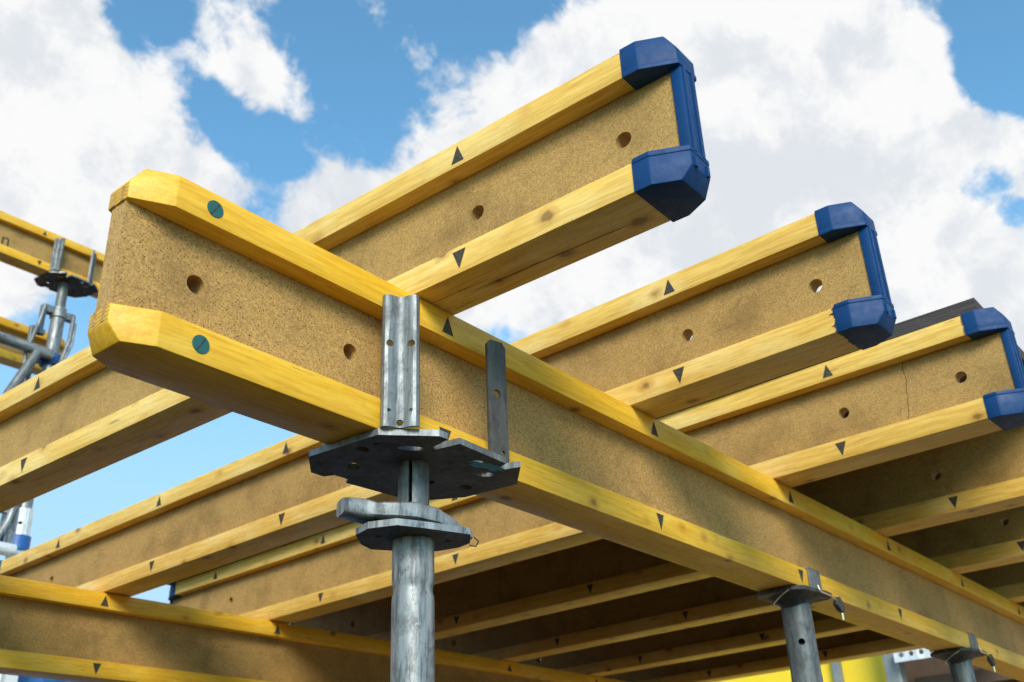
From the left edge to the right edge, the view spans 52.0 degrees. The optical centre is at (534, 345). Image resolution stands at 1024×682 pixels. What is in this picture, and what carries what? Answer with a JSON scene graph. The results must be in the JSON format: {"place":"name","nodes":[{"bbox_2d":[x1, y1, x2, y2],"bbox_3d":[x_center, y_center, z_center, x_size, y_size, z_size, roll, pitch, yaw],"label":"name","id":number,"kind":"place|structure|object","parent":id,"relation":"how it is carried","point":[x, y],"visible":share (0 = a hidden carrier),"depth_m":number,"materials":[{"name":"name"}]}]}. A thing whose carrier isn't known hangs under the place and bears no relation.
{"place":"outdoors","nodes":[
{"label":"outdoors","id":0,"kind":"place"},
{"bbox_2d":[0,316,64,374],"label":"timber beam","id":1,"kind":"structure","parent":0,"point":[11,357],"depth_m":5.06,"materials":[{"name":"yellow wood"}]},
{"bbox_2d":[4,675,72,681],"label":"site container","id":2,"kind":"object","parent":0,"point":[11,678],"depth_m":5.77,"materials":[{"name":"metal"}]},
{"bbox_2d":[0,575,625,681],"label":"timber beam","id":3,"kind":"structure","parent":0,"point":[57,632],"depth_m":2.68,"materials":[{"name":"yellow wood"}]},
{"bbox_2d":[602,602,1023,681],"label":"timber beam","id":4,"kind":"structure","parent":3,"relation":"on","point":[866,643],"depth_m":4.03,"materials":[{"name":"yellow wood"}]},
{"bbox_2d":[0,0,1023,603],"label":"sky","id":5,"kind":"structure","parent":0,"point":[909,113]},
{"bbox_2d":[719,655,886,681],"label":"formwork wall","id":6,"kind":"structure","parent":0,"point":[869,669],"depth_m":7.44,"materials":[{"name":"yellow paint"}]},
{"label":"concrete floor","id":7,"kind":"structure","parent":0,"visible":0},
{"bbox_2d":[882,653,907,681],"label":"steel post","id":8,"kind":"object","parent":7,"relation":"on","point":[895,672],"depth_m":6.99,"materials":[{"name":"grey metal"}]},
{"bbox_2d":[893,648,933,662],"bbox_3d":[2.688,1.956,6.781,0.715,0.085,0.120,-22,-32,33],"label":"perforated rail","id":9,"kind":"object","parent":8,"relation":"attached to","point":[917,655],"visible":0.26,"depth_m":6.86,"materials":[{"name":"white metal"}]},
{"bbox_2d":[903,650,1020,681],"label":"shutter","id":10,"kind":"object","parent":7,"relation":"on","point":[931,669],"visible":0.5,"depth_m":7.06,"materials":[{"name":"wood"}]},
{"bbox_2d":[930,632,995,681],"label":"steel prop","id":11,"kind":"object","parent":7,"relation":"on","point":[959,660],"visible":0.79,"depth_m":2.64,"materials":[{"name":"metal"}]},
{"label":"ground","id":12,"kind":"structure","parent":0,"visible":0},
{"bbox_2d":[0,238,97,681],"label":"steel prop","id":13,"kind":"object","parent":12,"relation":"on","point":[15,524],"visible":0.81,"depth_m":4.73,"materials":[{"name":"white metal"}]},
{"bbox_2d":[0,541,16,556],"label":"scaffold tube","id":14,"kind":"object","parent":13,"relation":"attached to","point":[8,549],"visible":0.92,"depth_m":4.21,"materials":[{"name":"white metal"}]},
{"bbox_2d":[2,350,41,393],"bbox_3d":[-2.377,0.854,3.791,0.042,2.328,0.044,-21,-53,31],"label":"scaffold tube","id":15,"kind":"object","parent":13,"relation":"attached to","point":[26,368],"visible":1,"depth_m":4.50,"materials":[{"name":"grey metal"}]},
{"bbox_2d":[0,331,54,360],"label":"scaffold tube","id":16,"kind":"object","parent":13,"relation":"attached to","point":[19,344],"visible":1,"depth_m":4.54,"materials":[{"name":"silver metal"}]},
{"bbox_2d":[0,211,104,298],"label":"timber beam","id":17,"kind":"structure","parent":13,"relation":"on","point":[26,246],"depth_m":4.78,"materials":[{"name":"yellow wood"}]},
{"bbox_2d":[308,294,520,681],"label":"steel prop","id":18,"kind":"object","parent":12,"relation":"on","point":[414,471],"visible":0.9,"depth_m":1.24,"materials":[{"name":"grey metal"}]},
{"bbox_2d":[87,169,1023,681],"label":"timber beam","id":19,"kind":"structure","parent":18,"relation":"on","point":[205,295],"depth_m":1.39,"materials":[{"name":"yellow wood"}]},
{"bbox_2d":[0,36,710,512],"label":"timber beam","id":20,"kind":"structure","parent":19,"relation":"on","point":[610,152],"depth_m":1.33,"materials":[{"name":"yellow wood"}]},
{"bbox_2d":[0,202,896,596],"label":"timber beam","id":21,"kind":"structure","parent":19,"relation":"on","point":[756,310],"depth_m":1.73,"materials":[{"name":"yellow wood"}]},
{"bbox_2d":[168,307,1023,623],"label":"timber beam","id":22,"kind":"structure","parent":19,"relation":"on","point":[904,395],"depth_m":2.06,"materials":[{"name":"yellow wood"}]},
{"bbox_2d":[167,298,1023,584],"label":"deck board","id":23,"kind":"object","parent":22,"relation":"on","point":[905,327],"visible":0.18,"depth_m":1.94,"materials":[{"name":"grey wood"}]},
{"bbox_2d":[291,425,1023,640],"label":"timber beam","id":24,"kind":"structure","parent":19,"relation":"on","point":[982,475],"depth_m":2.71,"materials":[{"name":"yellow wood"}]},
{"bbox_2d":[435,506,1023,661],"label":"timber beam","id":25,"kind":"structure","parent":19,"relation":"on","point":[986,541],"depth_m":3.23,"materials":[{"name":"yellow wood"}]},
{"bbox_2d":[515,561,1023,676],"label":"timber beam","id":26,"kind":"structure","parent":19,"relation":"on","point":[753,632],"depth_m":3.66,"materials":[{"name":"yellow wood"}]},
{"bbox_2d":[756,567,844,681],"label":"steel prop","id":27,"kind":"object","parent":12,"relation":"on","point":[794,602],"visible":0.86,"depth_m":1.97,"materials":[{"name":"metal"}]}
]}

